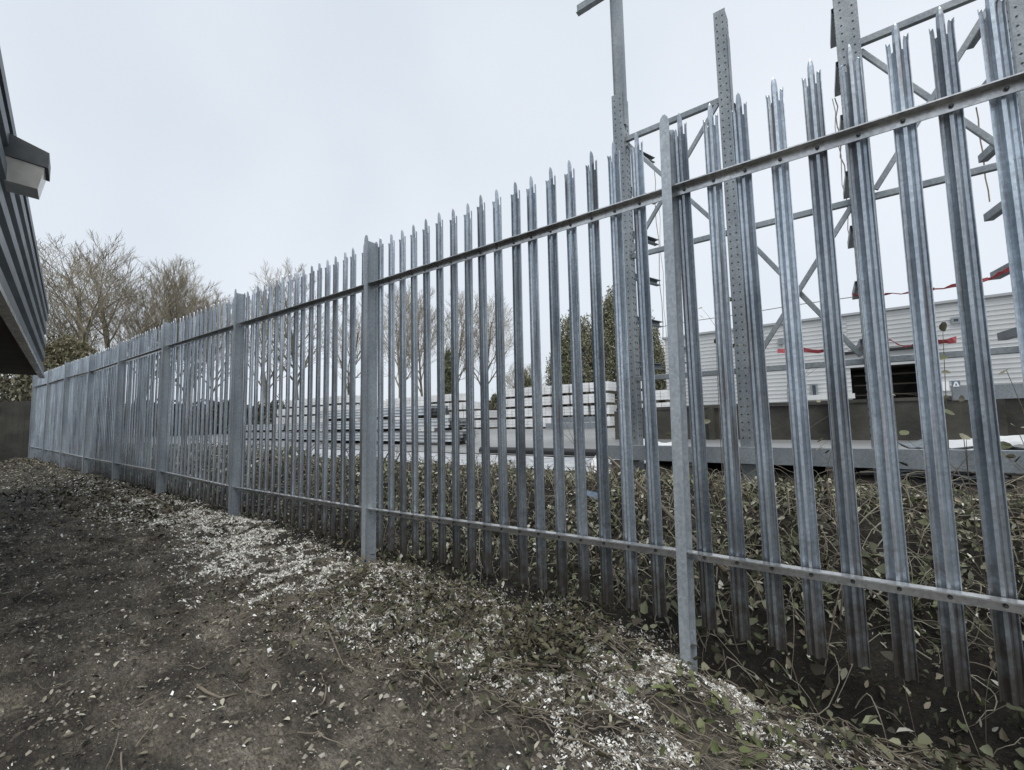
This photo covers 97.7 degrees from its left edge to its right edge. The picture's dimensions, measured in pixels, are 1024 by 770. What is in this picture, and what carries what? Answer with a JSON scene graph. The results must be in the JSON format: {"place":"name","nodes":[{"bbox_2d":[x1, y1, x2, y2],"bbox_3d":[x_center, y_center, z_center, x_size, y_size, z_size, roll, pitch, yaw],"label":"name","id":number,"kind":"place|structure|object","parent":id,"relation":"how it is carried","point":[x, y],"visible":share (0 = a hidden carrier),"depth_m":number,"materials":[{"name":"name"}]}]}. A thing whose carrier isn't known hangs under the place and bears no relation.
{"place":"outdoors","nodes":[
{"label":"outdoors","id":0,"kind":"place"},
{"bbox_2d":[0,0,1011,419],"label":"sky","id":1,"kind":"structure","parent":0,"point":[232,137],"materials":[{"name":"white"}]},
{"bbox_2d":[0,442,1023,769],"bbox_3d":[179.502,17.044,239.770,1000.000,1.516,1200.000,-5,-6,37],"label":"ground","id":2,"kind":"structure","parent":0,"point":[498,748],"depth_m":2.36,"materials":[{"name":"soil"}]},
{"bbox_2d":[0,401,30,459],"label":"timber fence","id":3,"kind":"object","parent":2,"relation":"on","point":[15,428],"visible":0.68,"depth_m":16.20,"materials":[{"name":"grey"}]},
{"bbox_2d":[0,48,48,377],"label":"canopy building","id":4,"kind":"structure","parent":2,"relation":"on","point":[24,309],"depth_m":4.53,"materials":[{"name":"metal"}]},
{"bbox_2d":[3,133,50,199],"bbox_3d":[-3.788,-1.667,3.343,0.460,0.380,0.320,3,-7,-44],"label":"floodlight","id":5,"kind":"object","parent":4,"relation":"attached to","point":[28,169],"visible":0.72,"depth_m":3.34,"materials":[{"name":"grey metal"}]},
{"bbox_2d":[0,361,53,437],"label":"scrub bank","id":6,"kind":"structure","parent":2,"relation":"on","point":[21,391],"depth_m":17.68,"materials":[{"name":"green plant"}]},
{"bbox_2d":[0,607,78,627],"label":"fallen branch","id":7,"kind":"object","parent":2,"relation":"on","point":[38,617],"visible":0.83,"depth_m":3.03,"materials":[{"name":"brown wood"}]},
{"bbox_2d":[14,333,103,395],"bbox_3d":[-24.122,0.134,24.019,3.423,6.168,3.565,-5,-6,37],"label":"hedge bush","id":8,"kind":"object","parent":2,"relation":"on","point":[59,351],"visible":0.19,"depth_m":23.64,"materials":[{"name":"green plant"}]},
{"bbox_2d":[45,298,135,378],"bbox_3d":[-29.571,-0.835,29.368,7.796,9.213,6.823,-1,-5,-5],"label":"tree","id":9,"kind":"object","parent":2,"relation":"on","point":[62,322],"visible":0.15,"depth_m":28.71,"materials":[{"name":"brown plant"}]},
{"bbox_2d":[36,231,199,364],"bbox_3d":[-26.185,-2.850,27.964,12.557,12.987,8.385,-2,-5,14],"label":"bare tree","id":10,"kind":"object","parent":2,"relation":"on","point":[84,332],"visible":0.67,"depth_m":27.68,"materials":[{"name":"brown plant"}]},
{"bbox_2d":[41,229,196,438],"bbox_3d":[-27.653,-3.424,30.852,8.939,14.708,9.647,-4,-5,29],"label":"bare tree","id":11,"kind":"object","parent":2,"relation":"on","point":[108,341],"visible":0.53,"depth_m":30.71,"materials":[{"name":"brown plant"}]},
{"bbox_2d":[75,254,231,393],"bbox_3d":[-25.856,-2.956,34.073,9.322,14.211,8.637,-1,-5,-7],"label":"bare tree","id":12,"kind":"object","parent":2,"relation":"on","point":[167,278],"visible":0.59,"depth_m":33.08,"materials":[{"name":"brown plant"}]},
{"bbox_2d":[90,256,222,383],"bbox_3d":[-27.869,-2.903,34.644,8.734,14.259,7.914,-3,-5,24],"label":"bare tree","id":13,"kind":"object","parent":2,"relation":"on","point":[154,290],"visible":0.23,"depth_m":34.77,"materials":[{"name":"brown plant"}]},
{"bbox_2d":[38,442,311,500],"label":"bank leaves","id":14,"kind":"object","parent":2,"relation":"on","point":[257,460],"visible":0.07,"depth_m":8.54,"materials":[{"name":"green plant"}]},
{"bbox_2d":[115,281,254,428],"bbox_3d":[-26.134,-2.223,36.548,10.230,13.190,8.954,-2,-5,14],"label":"bare tree","id":15,"kind":"object","parent":2,"relation":"on","point":[216,297],"visible":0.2,"depth_m":36.42,"materials":[{"name":"brown plant"}]},
{"bbox_2d":[164,289,254,434],"bbox_3d":[-25.671,-1.886,38.121,7.154,12.652,6.482,1,-5,-25],"label":"bare tree","id":16,"kind":"object","parent":2,"relation":"on","point":[211,344],"visible":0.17,"depth_m":37.79,"materials":[{"name":"brown plant"}]},
{"bbox_2d":[0,469,474,652],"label":"weeds","id":17,"kind":"object","parent":2,"relation":"on","point":[155,516],"visible":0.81,"depth_m":6.41,"materials":[{"name":"green plant"}]},
{"bbox_2d":[0,394,510,436],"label":"hedgerow","id":18,"kind":"object","parent":2,"relation":"on","point":[283,407],"visible":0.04,"depth_m":38.67,"materials":[{"name":"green plant"}]},
{"bbox_2d":[224,281,322,405],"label":"bare tree","id":19,"kind":"object","parent":2,"relation":"on","point":[260,346],"visible":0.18,"depth_m":46.45,"materials":[{"name":"brown plant"}]},
{"bbox_2d":[128,437,422,530],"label":"bramble stems","id":20,"kind":"object","parent":2,"relation":"on","point":[289,472],"visible":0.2,"depth_m":6.79,"materials":[{"name":"brown plant"}]},
{"bbox_2d":[245,257,339,399],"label":"bare tree","id":21,"kind":"object","parent":2,"relation":"on","point":[285,318],"visible":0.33,"depth_m":45.68,"materials":[{"name":"brown plant"}]},
{"bbox_2d":[327,629,362,673],"bbox_3d":[-0.925,1.451,2.421,0.041,0.051,0.563,3,-6,-38],"label":"fallen branch","id":22,"kind":"object","parent":2,"relation":"on","point":[336,649],"visible":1,"depth_m":2.41,"materials":[{"name":"wood"}]},
{"bbox_2d":[314,296,387,394],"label":"bare tree","id":23,"kind":"object","parent":2,"relation":"on","point":[357,337],"visible":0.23,"depth_m":47.43,"materials":[{"name":"brown plant"}]},
{"bbox_2d":[105,540,630,765],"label":"weeds","id":24,"kind":"object","parent":2,"relation":"on","point":[317,631],"visible":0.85,"depth_m":2.93,"materials":[{"name":"green plant"}]},
{"bbox_2d":[134,443,645,471],"bbox_3d":[-13.578,2.327,17.009,37.700,0.055,2.200,-5,-6,37],"label":"gravel strip","id":25,"kind":"object","parent":2,"relation":"on","point":[569,461],"visible":0.1,"depth_m":7.57,"materials":[{"name":"grey gravel"}]},
{"bbox_2d":[360,282,450,397],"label":"bare tree","id":26,"kind":"object","parent":2,"relation":"on","point":[408,325],"visible":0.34,"depth_m":41.95,"materials":[{"name":"brown plant"}]},
{"bbox_2d":[0,517,833,769],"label":"fallen twigs","id":27,"kind":"object","parent":2,"relation":"on","point":[298,732],"depth_m":2.15,"materials":[{"name":"brown wood"}]},
{"bbox_2d":[384,286,450,395],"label":"bare tree","id":28,"kind":"object","parent":2,"relation":"on","point":[420,307],"visible":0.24,"depth_m":45.79,"materials":[{"name":"brown plant"}]},
{"bbox_2d":[436,347,450,393],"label":"conifer","id":29,"kind":"object","parent":2,"relation":"on","point":[447,362],"visible":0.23,"depth_m":39.35,"materials":[{"name":"green plant"}]},
{"bbox_2d":[241,549,651,720],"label":"weeds","id":30,"kind":"object","parent":2,"relation":"on","point":[581,674],"visible":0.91,"depth_m":2.88,"materials":[{"name":"green plant"}]},
{"bbox_2d":[421,288,492,380],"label":"bare tree","id":31,"kind":"object","parent":2,"relation":"on","point":[461,315],"visible":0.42,"depth_m":44.27,"materials":[{"name":"brown plant"}]},
{"bbox_2d":[0,474,928,769],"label":"wood chips","id":32,"kind":"object","parent":2,"relation":"on","point":[360,616],"visible":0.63,"depth_m":2.88,"materials":[{"name":"beige wood"}]},
{"bbox_2d":[444,292,513,383],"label":"bare tree","id":33,"kind":"object","parent":2,"relation":"on","point":[489,311],"visible":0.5,"depth_m":42.84,"materials":[{"name":"brown plant"}]},
{"bbox_2d":[0,458,970,769],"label":"path litter","id":34,"kind":"object","parent":2,"relation":"on","point":[60,476],"visible":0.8,"depth_m":2.95,"materials":[{"name":"brown plant"}]},
{"bbox_2d":[491,365,524,392],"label":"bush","id":35,"kind":"object","parent":2,"relation":"on","point":[508,381],"visible":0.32,"depth_m":60.84,"materials":[{"name":"brown plant"}]},
{"bbox_2d":[514,369,531,421],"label":"conifer","id":36,"kind":"object","parent":2,"relation":"on","point":[527,381],"visible":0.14,"depth_m":45.59,"materials":[{"name":"green plant"}]},
{"bbox_2d":[28,0,1023,706],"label":"palisade fence","id":37,"kind":"object","parent":2,"relation":"on","point":[82,406],"visible":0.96,"depth_m":2.52,"materials":[{"name":"grey metal"}]},
{"bbox_2d":[510,659,560,667],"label":"fallen branch","id":38,"kind":"object","parent":2,"relation":"on","point":[534,664],"visible":0.74,"depth_m":2.24,"materials":[{"name":"grey wood"}]},
{"bbox_2d":[360,588,721,769],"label":"weeds","id":39,"kind":"object","parent":2,"relation":"on","point":[550,632],"visible":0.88,"depth_m":2.27,"materials":[{"name":"green plant"}]},
{"bbox_2d":[544,310,593,406],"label":"evergreen tree","id":40,"kind":"object","parent":2,"relation":"on","point":[586,345],"visible":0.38,"depth_m":30.21,"materials":[{"name":"green plant"}]},
{"bbox_2d":[174,453,1023,768],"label":"bank leaves","id":41,"kind":"object","parent":2,"relation":"on","point":[830,587],"visible":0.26,"depth_m":3.23,"materials":[{"name":"brown plant"}]},
{"bbox_2d":[586,285,640,419],"bbox_3d":[6.988,-1.999,30.415,4.085,10.283,3.978,-5,-6,37],"label":"evergreen tree","id":42,"kind":"object","parent":2,"relation":"on","point":[609,337],"visible":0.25,"depth_m":29.64,"materials":[{"name":"green plant"}]},
{"bbox_2d":[235,557,997,769],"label":"bramble stems","id":43,"kind":"object","parent":2,"relation":"on","point":[774,721],"visible":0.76,"depth_m":2.01,"materials":[{"name":"plant"}]},
{"bbox_2d":[638,312,666,402],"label":"evergreen tree","id":44,"kind":"object","parent":2,"relation":"on","point":[659,359],"visible":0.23,"depth_m":29.90,"materials":[{"name":"green plant"}]},
{"bbox_2d":[296,451,1023,769],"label":"bramble stems","id":45,"kind":"object","parent":2,"relation":"on","point":[830,498],"visible":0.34,"depth_m":3.01,"materials":[{"name":"brown plant"}]},
{"bbox_2d":[608,456,727,573],"bbox_3d":[1.047,0.855,3.381,0.030,0.542,1.791,-1,-5,-9],"label":"dead branch","id":46,"kind":"object","parent":2,"relation":"on","point":[723,569],"visible":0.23,"depth_m":3.09,"materials":[{"name":"brown wood"}]},
{"bbox_2d":[698,297,732,505],"bbox_3d":[1.714,0.125,3.812,0.265,1.738,0.385,1,-5,-30],"label":"bramble shoot","id":47,"kind":"object","parent":2,"relation":"on","point":[718,404],"visible":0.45,"depth_m":3.67,"materials":[{"name":"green plant"}]},
{"bbox_2d":[608,651,867,769],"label":"weeds","id":48,"kind":"object","parent":2,"relation":"on","point":[714,747],"visible":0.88,"depth_m":1.77,"materials":[{"name":"green plant"}]},
{"bbox_2d":[576,0,1023,494],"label":"storage rack","id":49,"kind":"object","parent":2,"relation":"on","point":[844,29],"visible":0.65,"depth_m":4.35,"materials":[{"name":"metal"}]},
{"bbox_2d":[654,171,665,363],"bbox_3d":[1.809,-1.511,5.495,0.027,2.541,0.038,2,-6,-37],"label":"rope","id":50,"kind":"object","parent":49,"relation":"hanging from","point":[659,268],"visible":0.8,"depth_m":5.49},
{"bbox_2d":[777,347,823,352],"bbox_3d":[3.264,-0.386,4.963,0.553,0.094,0.050,-5,-6,37],"label":"barrier tape","id":51,"kind":"object","parent":49,"relation":"attached to","point":[808,350],"visible":0.4,"depth_m":4.95,"materials":[{"name":"red plastic"}]},
{"bbox_2d":[832,99,848,233],"bbox_3d":[3.285,-2.141,4.456,0.062,1.521,0.024,-3,-5,22],"label":"rope","id":52,"kind":"object","parent":49,"relation":"hanging from","point":[841,162],"visible":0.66,"depth_m":4.46,"materials":[{"name":"grey"}]},
{"bbox_2d":[888,336,955,347],"bbox_3d":[4.024,-0.431,4.397,0.494,0.106,0.063,-5,-6,37],"label":"barrier tape","id":53,"kind":"object","parent":49,"relation":"attached to","point":[951,340],"visible":0.7,"depth_m":4.29,"materials":[{"name":"red plastic"}]},
{"bbox_2d":[853,267,1008,296],"bbox_3d":[3.540,-0.854,3.821,1.002,0.108,0.036,-5,-6,35],"label":"barrier tape","id":54,"kind":"object","parent":49,"relation":"attached to","point":[1006,270],"visible":0.51,"depth_m":3.71,"materials":[{"name":"red plastic"}]},
{"bbox_2d":[975,107,990,201],"bbox_3d":[4.063,-1.992,3.861,0.044,0.850,0.016,0,-5,-18],"label":"rope","id":55,"kind":"object","parent":49,"relation":"hanging from","point":[983,162],"visible":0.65,"depth_m":3.86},
{"bbox_2d":[787,362,836,539],"bbox_3d":[2.073,0.447,3.045,0.249,1.205,0.160,-2,-5,4],"label":"bramble shoot","id":56,"kind":"object","parent":2,"relation":"on","point":[814,451],"visible":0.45,"depth_m":3.03,"materials":[{"name":"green plant"}]},
{"bbox_2d":[626,509,1023,769],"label":"ivy","id":57,"kind":"object","parent":2,"relation":"on","point":[817,669],"visible":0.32,"depth_m":2.42,"materials":[{"name":"green plant"}]},
{"bbox_2d":[814,438,870,576],"bbox_3d":[1.990,0.741,2.810,0.319,0.811,0.233,-3,-5,24],"label":"bramble shoot","id":58,"kind":"object","parent":2,"relation":"on","point":[820,439],"visible":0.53,"depth_m":2.77,"materials":[{"name":"green plant"}]},
{"bbox_2d":[687,661,1006,769],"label":"weeds","id":59,"kind":"object","parent":2,"relation":"on","point":[923,740],"visible":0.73,"depth_m":1.70,"materials":[{"name":"green plant"}]},
{"bbox_2d":[892,322,973,477],"bbox_3d":[2.345,0.407,2.462,0.398,1.482,0.317,-5,-6,37],"label":"bramble shoot","id":60,"kind":"object","parent":2,"relation":"on","point":[942,326],"visible":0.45,"depth_m":2.43,"materials":[{"name":"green plant"}]},
{"bbox_2d":[860,446,1023,489],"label":"scrap pile","id":61,"kind":"object","parent":2,"relation":"on","point":[959,481],"visible":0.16,"depth_m":3.58,"materials":[{"name":"grey metal"}]},
{"bbox_2d":[898,439,949,448],"bbox_3d":[3.614,0.552,3.764,0.500,0.113,0.400,8,13,9],"label":"scrap sheet","id":62,"kind":"object","parent":61,"relation":"on","point":[918,444],"visible":0.16,"depth_m":3.93,"materials":[{"name":"metal"}]},
{"bbox_2d":[949,435,1023,449],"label":"scrap sheet","id":63,"kind":"object","parent":61,"relation":"on","point":[1014,440],"visible":0.35,"depth_m":3.72,"materials":[{"name":"white metal"}]},
{"bbox_2d":[899,395,990,614],"bbox_3d":[2.189,0.685,2.230,0.176,1.261,0.387,-1,-5,1],"label":"bramble shoot","id":64,"kind":"object","parent":2,"relation":"on","point":[963,436],"visible":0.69,"depth_m":2.16,"materials":[{"name":"green plant"}]},
{"bbox_2d":[954,368,1023,633],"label":"bramble shoot","id":65,"kind":"object","parent":2,"relation":"on","point":[1009,456],"visible":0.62,"depth_m":2.19,"materials":[{"name":"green plant"}]},
{"bbox_2d":[981,423,1023,570],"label":"bramble shoot","id":66,"kind":"object","parent":2,"relation":"on","point":[1005,445],"visible":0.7,"depth_m":2.08,"materials":[{"name":"green plant"}]},
{"bbox_2d":[1006,473,1023,500],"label":"timber bearer","id":67,"kind":"object","parent":2,"relation":"on","point":[1015,476],"visible":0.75,"depth_m":3.20,"materials":[{"name":"brown wood"}]},
{"bbox_3d":[4.501,0.671,2.622,0.160,0.180,0.160,-5,-6,37],"label":"timber bearer","id":68,"kind":"object","parent":2,"relation":"on","visible":0},
{"bbox_2d":[608,445,1023,472],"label":"steel beam","id":69,"kind":"structure","parent":68,"relation":"on","point":[911,458],"depth_m":3.83,"materials":[{"name":"grey metal"}]},
{"bbox_2d":[132,428,1023,456],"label":"yard asphalt","id":70,"kind":"structure","parent":0,"point":[590,440],"depth_m":11.87,"materials":[{"name":"grey asphalt"}]},
{"bbox_2d":[246,432,290,440],"bbox_3d":[-11.214,2.323,20.361,5.596,0.339,0.992,-5,-6,37],"label":"purlin bundle","id":71,"kind":"object","parent":70,"relation":"on","point":[283,435],"visible":0.16,"depth_m":19.27,"materials":[{"name":"metal"}]},
{"bbox_2d":[246,424,290,431],"bbox_3d":[-11.407,1.990,20.651,5.589,0.339,0.995,-5,-6,37],"label":"purlin bundle","id":72,"kind":"object","parent":71,"relation":"on","point":[270,428],"visible":0.21,"depth_m":19.64,"materials":[{"name":"metal"}]},
{"bbox_2d":[289,431,387,441],"bbox_3d":[-6.144,1.847,15.971,5.585,0.339,0.996,-5,-6,37],"label":"purlin bundle","id":73,"kind":"object","parent":70,"relation":"on","point":[313,436],"visible":0.06,"depth_m":16.39,"materials":[{"name":"metal"}]},
{"bbox_2d":[289,422,359,431],"bbox_3d":[-6.403,1.515,16.253,5.297,0.339,0.990,-5,-6,37],"label":"purlin bundle","id":74,"kind":"object","parent":73,"relation":"on","point":[313,427],"visible":0.12,"depth_m":16.54,"materials":[{"name":"metal"}]},
{"bbox_2d":[328,431,477,444],"bbox_3d":[-3.648,1.608,13.745,6.091,0.339,0.996,-5,-6,37],"label":"purlin bundle","id":75,"kind":"object","parent":70,"relation":"on","point":[448,437],"visible":0.38,"depth_m":12.59,"materials":[{"name":"metal"}]},
{"bbox_2d":[322,418,465,431],"bbox_3d":[-3.754,1.258,13.850,6.091,0.339,0.990,-5,-6,37],"label":"purlin bundle","id":76,"kind":"object","parent":75,"relation":"on","point":[462,422],"visible":0.38,"depth_m":12.61,"materials":[{"name":"metal"}]},
{"bbox_2d":[320,406,449,420],"bbox_3d":[-4.275,0.942,14.261,5.696,0.339,0.991,-5,-6,37],"label":"purlin bundle","id":77,"kind":"object","parent":76,"relation":"on","point":[408,412],"visible":0.33,"depth_m":13.00,"materials":[{"name":"metal"}]},
{"bbox_2d":[476,420,496,428],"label":"block pack","id":78,"kind":"object","parent":70,"relation":"on","point":[492,424],"visible":0.49,"depth_m":29.04,"materials":[{"name":"grey"}]},
{"bbox_2d":[476,410,496,419],"bbox_3d":[-1.631,1.961,29.302,1.060,0.576,1.022,-5,-6,35],"label":"block pack","id":79,"kind":"object","parent":78,"relation":"on","point":[492,414],"visible":0.48,"depth_m":29.05,"materials":[{"name":"grey concrete"}]},
{"bbox_2d":[479,447,595,456],"bbox_3d":[1.328,1.134,7.423,4.857,0.150,0.173,-5,-6,37],"label":"black pipe","id":80,"kind":"object","parent":70,"relation":"on","point":[549,451],"visible":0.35,"depth_m":7.90,"materials":[{"name":"black plastic"}]},
{"bbox_2d":[543,418,550,428],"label":"block pack","id":81,"kind":"object","parent":70,"relation":"on","point":[546,420],"visible":0.24,"depth_m":25.30,"materials":[{"name":"grey"}]},
{"bbox_2d":[542,407,551,417],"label":"block pack","id":82,"kind":"object","parent":81,"relation":"on","point":[547,412],"visible":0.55,"depth_m":25.35,"materials":[{"name":"grey concrete"}]},
{"bbox_2d":[542,396,551,406],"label":"block pack","id":83,"kind":"object","parent":82,"relation":"on","point":[547,401],"visible":0.5,"depth_m":25.29,"materials":[{"name":"grey concrete"}]},
{"bbox_2d":[542,386,551,396],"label":"block pack","id":84,"kind":"object","parent":83,"relation":"on","point":[546,391],"visible":0.52,"depth_m":25.48,"materials":[{"name":"grey concrete"}]},
{"bbox_2d":[545,422,594,428],"bbox_3d":[3.179,2.067,22.817,3.400,0.280,0.110,-5,-6,37],"label":"steel length","id":85,"kind":"object","parent":70,"relation":"on","point":[570,425],"visible":0.52,"depth_m":22.89,"materials":[{"name":"grey metal"}]},
{"bbox_2d":[551,416,594,422],"bbox_3d":[3.191,1.818,23.450,2.600,0.280,0.110,-5,-6,37],"label":"steel length","id":86,"kind":"object","parent":70,"relation":"on","point":[586,419],"visible":0.61,"depth_m":23.19,"materials":[{"name":"grey metal"}]},
{"bbox_2d":[607,417,614,427],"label":"block pack","id":87,"kind":"object","parent":70,"relation":"on","point":[610,422],"visible":0.3,"depth_m":23.17,"materials":[{"name":"grey"}]},
{"bbox_2d":[591,405,616,415],"bbox_3d":[4.897,1.370,23.820,1.060,0.576,1.017,-5,-6,36],"label":"block pack","id":88,"kind":"object","parent":87,"relation":"on","point":[611,409],"visible":0.38,"depth_m":23.45,"materials":[{"name":"grey concrete"}]},
{"bbox_2d":[588,393,614,404],"bbox_3d":[4.784,0.759,23.834,1.060,0.576,1.020,-5,-6,35],"label":"block pack","id":89,"kind":"object","parent":88,"relation":"on","point":[610,398],"visible":0.41,"depth_m":23.61,"materials":[{"name":"white concrete"}]},
{"bbox_2d":[590,381,615,393],"bbox_3d":[4.875,0.151,23.930,1.060,0.576,1.023,-5,-6,38],"label":"block pack","id":90,"kind":"object","parent":89,"relation":"on","point":[610,387],"visible":0.48,"depth_m":23.65,"materials":[{"name":"white concrete"}]},
{"bbox_2d":[614,396,1023,440],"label":"dark wall","id":91,"kind":"structure","parent":70,"relation":"on","point":[907,412],"depth_m":9.21,"materials":[{"name":"grey concrete"}]},
{"bbox_2d":[662,292,1022,405],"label":"warehouse","id":92,"kind":"structure","parent":70,"relation":"on","point":[1000,313],"depth_m":19.98,"materials":[{"name":"grey metal"}]},
{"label":"block pack","id":93,"kind":"object","parent":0,"visible":0},
{"bbox_2d":[337,405,359,410],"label":"block pack","id":94,"kind":"object","parent":93,"relation":"on","point":[347,407],"visible":0.22,"depth_m":28.88,"materials":[{"name":"white concrete"}]},
{"bbox_2d":[338,395,359,404],"bbox_3d":[-10.541,0.982,29.144,1.060,0.576,1.020,-5,-6,36],"label":"block pack","id":95,"kind":"object","parent":94,"relation":"on","point":[357,399],"visible":0.46,"depth_m":28.94,"materials":[{"name":"white concrete"}]},
{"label":"block pack","id":96,"kind":"object","parent":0,"visible":0},
{"bbox_2d":[656,402,669,409],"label":"block pack","id":97,"kind":"object","parent":96,"relation":"on","point":[665,404],"visible":0.18,"depth_m":21.75,"materials":[{"name":"white concrete"}]},
{"bbox_2d":[655,390,669,401],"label":"block pack","id":98,"kind":"object","parent":97,"relation":"on","point":[662,395],"visible":0.6,"depth_m":21.83,"materials":[{"name":"white concrete"}]},
{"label":"block pack","id":99,"kind":"object","parent":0,"visible":0},
{"bbox_2d":[570,406,593,416],"bbox_3d":[3.918,1.450,24.534,1.060,0.576,1.022,-5,-6,37],"label":"block pack","id":100,"kind":"object","parent":99,"relation":"on","point":[587,411],"visible":0.42,"depth_m":23.97,"materials":[{"name":"white concrete"}]},
{"bbox_2d":[571,394,588,405],"bbox_3d":[3.931,0.835,24.516,1.060,0.576,1.017,-5,-6,37],"label":"block pack","id":101,"kind":"object","parent":100,"relation":"on","point":[585,400],"visible":0.37,"depth_m":23.91,"materials":[{"name":"white concrete"}]},
{"bbox_2d":[570,383,591,394],"bbox_3d":[3.905,0.224,24.555,1.060,0.576,1.020,-5,-6,37],"label":"block pack","id":102,"kind":"object","parent":101,"relation":"on","point":[586,388],"visible":0.42,"depth_m":23.97,"materials":[{"name":"white concrete"}]},
{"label":"block pack","id":103,"kind":"object","parent":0,"visible":0},
{"bbox_2d":[406,397,423,406],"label":"block pack","id":104,"kind":"object","parent":103,"relation":"on","point":[420,401],"visible":0.23,"depth_m":21.84,"materials":[{"name":"white concrete"}]},
{"bbox_3d":[7.832,0.419,4.480,0.140,0.735,0.140,-5,-6,37],"label":"trestle leg","id":105,"kind":"object","parent":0,"visible":0},
{"bbox_2d":[951,383,1023,399],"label":"steel channel","id":106,"kind":"object","parent":105,"relation":"on","point":[1004,391],"visible":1,"depth_m":5.63,"materials":[{"name":"grey metal"}]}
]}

